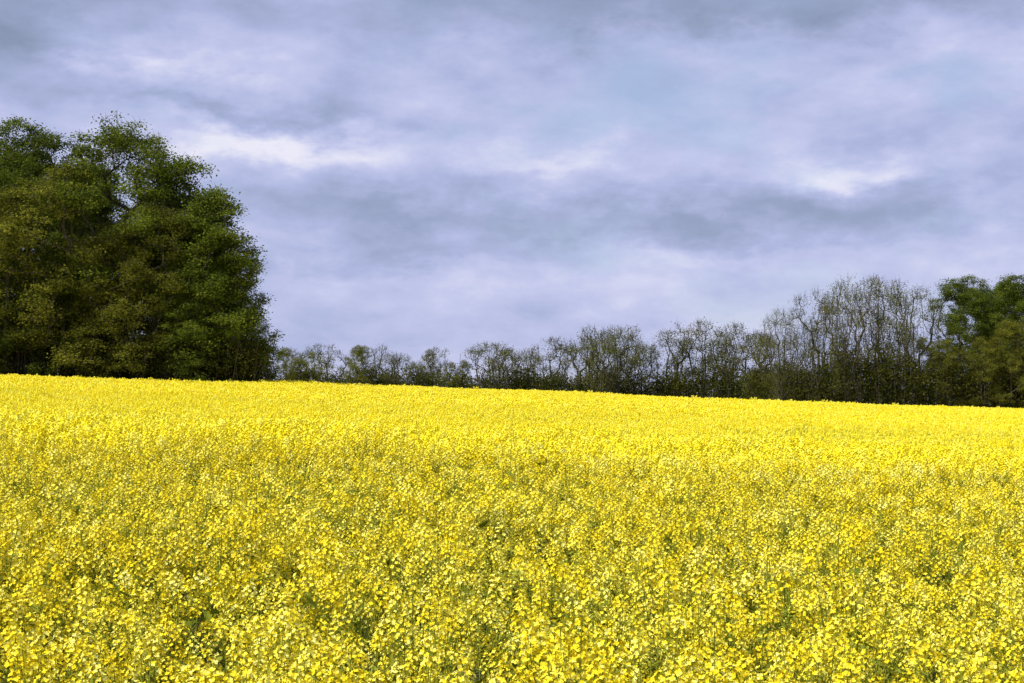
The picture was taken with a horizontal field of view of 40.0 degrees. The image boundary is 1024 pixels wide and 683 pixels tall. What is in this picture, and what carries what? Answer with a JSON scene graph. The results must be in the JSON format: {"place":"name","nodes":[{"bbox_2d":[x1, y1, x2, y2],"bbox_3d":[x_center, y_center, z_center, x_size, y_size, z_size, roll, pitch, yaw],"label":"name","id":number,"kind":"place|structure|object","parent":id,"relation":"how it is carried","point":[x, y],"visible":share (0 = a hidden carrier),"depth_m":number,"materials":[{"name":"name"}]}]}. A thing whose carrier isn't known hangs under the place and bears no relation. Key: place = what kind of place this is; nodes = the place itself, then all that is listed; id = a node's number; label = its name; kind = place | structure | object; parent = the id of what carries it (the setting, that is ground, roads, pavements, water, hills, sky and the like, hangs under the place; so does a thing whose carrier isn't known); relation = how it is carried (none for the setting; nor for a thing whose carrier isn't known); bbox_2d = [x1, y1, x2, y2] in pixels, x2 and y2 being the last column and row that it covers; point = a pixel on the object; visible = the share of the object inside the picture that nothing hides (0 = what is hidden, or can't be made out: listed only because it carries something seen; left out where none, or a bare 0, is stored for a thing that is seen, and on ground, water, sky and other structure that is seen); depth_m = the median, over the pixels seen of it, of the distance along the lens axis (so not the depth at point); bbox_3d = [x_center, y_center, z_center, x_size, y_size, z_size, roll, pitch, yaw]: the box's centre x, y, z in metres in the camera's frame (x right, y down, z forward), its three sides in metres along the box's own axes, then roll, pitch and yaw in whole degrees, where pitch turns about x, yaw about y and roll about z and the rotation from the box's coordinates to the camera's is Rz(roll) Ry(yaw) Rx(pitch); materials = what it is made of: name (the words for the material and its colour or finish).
{"place":"outdoors","nodes":[
{"label":"outdoors","id":0,"kind":"place"},
{"bbox_2d":[0,373,1023,682],"bbox_3d":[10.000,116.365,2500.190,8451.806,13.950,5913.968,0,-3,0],"label":"ground","id":1,"kind":"structure","parent":0,"point":[415,635],"depth_m":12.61,"materials":[{"name":"yellow plant"}]},
{"bbox_2d":[0,244,29,368],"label":"hornbeam tree","id":2,"kind":"object","parent":1,"relation":"on","point":[8,348],"visible":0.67,"depth_m":93.39,"materials":[{"name":"green plant"}]},
{"bbox_2d":[0,163,36,294],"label":"oak tree","id":3,"kind":"object","parent":1,"relation":"on","point":[11,262],"visible":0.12,"depth_m":101.08,"materials":[{"name":"green plant"}]},
{"bbox_2d":[0,183,90,374],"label":"maple tree","id":4,"kind":"object","parent":1,"relation":"on","point":[10,209],"visible":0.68,"depth_m":93.61,"materials":[{"name":"green plant"}]},
{"bbox_2d":[8,248,93,376],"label":"hornbeam tree","id":5,"kind":"object","parent":1,"relation":"on","point":[51,257],"visible":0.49,"depth_m":94.48,"materials":[{"name":"green plant"}]},
{"bbox_2d":[0,114,117,374],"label":"oak tree","id":6,"kind":"object","parent":1,"relation":"on","point":[37,143],"visible":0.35,"depth_m":97.88,"materials":[{"name":"green plant"}]},
{"bbox_2d":[0,159,146,376],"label":"maple tree","id":7,"kind":"object","parent":1,"relation":"on","point":[45,303],"visible":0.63,"depth_m":93.17,"materials":[{"name":"green plant"}]},
{"bbox_2d":[47,226,173,377],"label":"maple tree","id":8,"kind":"object","parent":1,"relation":"on","point":[117,240],"visible":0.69,"depth_m":94.20,"materials":[{"name":"green plant"}]},
{"bbox_2d":[27,109,229,378],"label":"oak tree","id":9,"kind":"object","parent":1,"relation":"on","point":[123,142],"visible":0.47,"depth_m":97.12,"materials":[{"name":"green plant"}]},
{"bbox_2d":[0,140,256,342],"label":"tree","id":10,"kind":"object","parent":1,"relation":"on","point":[106,211],"visible":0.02,"depth_m":112.97,"materials":[{"name":"green plant"}]},
{"bbox_2d":[0,314,279,381],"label":"woodland undergrowth","id":11,"kind":"object","parent":1,"relation":"on","point":[238,357],"visible":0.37,"depth_m":94.20,"materials":[{"name":"green plant"}]},
{"bbox_2d":[88,201,212,379],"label":"maple tree","id":12,"kind":"object","parent":1,"relation":"on","point":[119,310],"visible":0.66,"depth_m":94.30,"materials":[{"name":"green plant"}]},
{"bbox_2d":[110,152,249,372],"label":"hornbeam tree","id":13,"kind":"object","parent":1,"relation":"on","point":[182,167],"visible":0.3,"depth_m":98.36,"materials":[{"name":"green plant"}]},
{"bbox_2d":[150,256,233,382],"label":"hornbeam tree","id":14,"kind":"object","parent":1,"relation":"on","point":[187,306],"visible":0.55,"depth_m":94.14,"materials":[{"name":"green plant"}]},
{"bbox_2d":[143,187,284,378],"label":"hornbeam tree","id":15,"kind":"object","parent":1,"relation":"on","point":[218,227],"visible":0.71,"depth_m":95.27,"materials":[{"name":"green plant"}]},
{"bbox_2d":[183,230,286,381],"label":"hornbeam tree","id":16,"kind":"object","parent":1,"relation":"on","point":[252,266],"visible":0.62,"depth_m":96.32,"materials":[{"name":"green plant"}]},
{"bbox_2d":[230,300,280,380],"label":"hornbeam tree","id":17,"kind":"object","parent":1,"relation":"on","point":[264,332],"visible":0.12,"depth_m":99.23,"materials":[{"name":"green plant"}]},
{"bbox_2d":[274,355,769,398],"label":"hedgerow","id":18,"kind":"object","parent":1,"relation":"on","point":[683,386],"visible":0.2,"depth_m":195.27,"materials":[{"name":"green plant"}]},
{"bbox_2d":[264,317,799,399],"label":"distant tree row","id":19,"kind":"object","parent":1,"relation":"on","point":[612,351],"visible":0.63,"depth_m":196.93,"materials":[{"name":"brown plant"}]},
{"bbox_2d":[283,363,939,403],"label":"distant woodland","id":20,"kind":"object","parent":1,"relation":"on","point":[505,379],"visible":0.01,"depth_m":335.37,"materials":[{"name":"green plant"}]},
{"bbox_2d":[752,307,812,400],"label":"bare tree","id":21,"kind":"object","parent":1,"relation":"on","point":[777,365],"visible":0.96,"depth_m":157.93,"materials":[{"name":"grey plant"}]},
{"bbox_2d":[777,319,827,390],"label":"bare tree","id":22,"kind":"object","parent":1,"relation":"on","point":[787,331],"visible":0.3,"depth_m":165.17,"materials":[{"name":"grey plant"}]},
{"bbox_2d":[784,285,862,400],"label":"bare tree","id":23,"kind":"object","parent":1,"relation":"on","point":[815,350],"visible":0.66,"depth_m":155.88,"materials":[{"name":"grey plant"}]},
{"bbox_2d":[803,292,869,379],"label":"bare tree","id":24,"kind":"object","parent":1,"relation":"on","point":[829,316],"visible":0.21,"depth_m":161.61,"materials":[{"name":"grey plant"}]},
{"bbox_2d":[811,273,889,402],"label":"bare tree","id":25,"kind":"object","parent":1,"relation":"on","point":[849,337],"visible":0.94,"depth_m":151.64,"materials":[{"name":"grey plant"}]},
{"bbox_2d":[836,273,904,402],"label":"bare tree","id":26,"kind":"object","parent":1,"relation":"on","point":[870,323],"visible":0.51,"depth_m":154.75,"materials":[{"name":"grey plant"}]},
{"bbox_2d":[735,339,1023,408],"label":"woodland undergrowth","id":27,"kind":"object","parent":1,"relation":"on","point":[878,386],"visible":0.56,"depth_m":150.15,"materials":[{"name":"green plant"}]},
{"bbox_2d":[853,284,924,399],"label":"bare tree","id":28,"kind":"object","parent":1,"relation":"on","point":[899,292],"visible":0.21,"depth_m":163.74,"materials":[{"name":"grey plant"}]},
{"bbox_2d":[860,278,935,402],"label":"bare tree","id":29,"kind":"object","parent":1,"relation":"on","point":[910,338],"visible":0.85,"depth_m":150.80,"materials":[{"name":"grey plant"}]},
{"bbox_2d":[889,290,954,403],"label":"bare tree","id":30,"kind":"object","parent":1,"relation":"on","point":[933,313],"visible":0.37,"depth_m":153.62,"materials":[{"name":"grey plant"}]},
{"bbox_2d":[916,337,968,406],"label":"maple tree","id":31,"kind":"object","parent":1,"relation":"on","point":[943,347],"visible":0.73,"depth_m":148.59,"materials":[{"name":"green plant"}]},
{"bbox_2d":[931,287,997,406],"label":"oak tree","id":32,"kind":"object","parent":1,"relation":"on","point":[966,350],"visible":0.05,"depth_m":169.54,"materials":[{"name":"green plant"}]},
{"bbox_2d":[914,274,1022,398],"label":"oak tree","id":33,"kind":"object","parent":1,"relation":"on","point":[960,288],"visible":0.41,"depth_m":155.57,"materials":[{"name":"green plant"}]},
{"bbox_2d":[953,336,1009,407],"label":"maple tree","id":34,"kind":"object","parent":1,"relation":"on","point":[979,340],"visible":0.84,"depth_m":147.02,"materials":[{"name":"green plant"}]},
{"bbox_2d":[953,284,1023,404],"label":"oak tree","id":35,"kind":"object","parent":1,"relation":"on","point":[1014,315],"visible":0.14,"depth_m":159.67,"materials":[{"name":"green plant"}]},
{"bbox_2d":[966,284,1023,384],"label":"oak tree","id":36,"kind":"object","parent":1,"relation":"on","point":[972,322],"visible":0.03,"depth_m":172.40,"materials":[{"name":"green plant"}]},
{"bbox_2d":[972,273,1023,393],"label":"oak tree","id":37,"kind":"object","parent":1,"relation":"on","point":[1017,289],"visible":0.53,"depth_m":153.28,"materials":[{"name":"green plant"}]},
{"bbox_2d":[981,318,1023,407],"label":"maple tree","id":38,"kind":"object","parent":1,"relation":"on","point":[1014,327],"visible":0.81,"depth_m":146.69,"materials":[{"name":"green plant"}]},
{"bbox_2d":[1002,316,1023,408],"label":"maple tree","id":39,"kind":"object","parent":1,"relation":"on","point":[1020,324],"visible":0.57,"depth_m":148.29,"materials":[{"name":"green plant"}]},
{"bbox_2d":[1011,316,1023,397],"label":"oak tree","id":40,"kind":"object","parent":1,"relation":"on","point":[1022,371],"visible":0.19,"depth_m":154.39,"materials":[{"name":"green plant"}]},
{"bbox_2d":[0,0,1023,403],"label":"sky","id":41,"kind":"structure","parent":0,"point":[413,177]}
]}

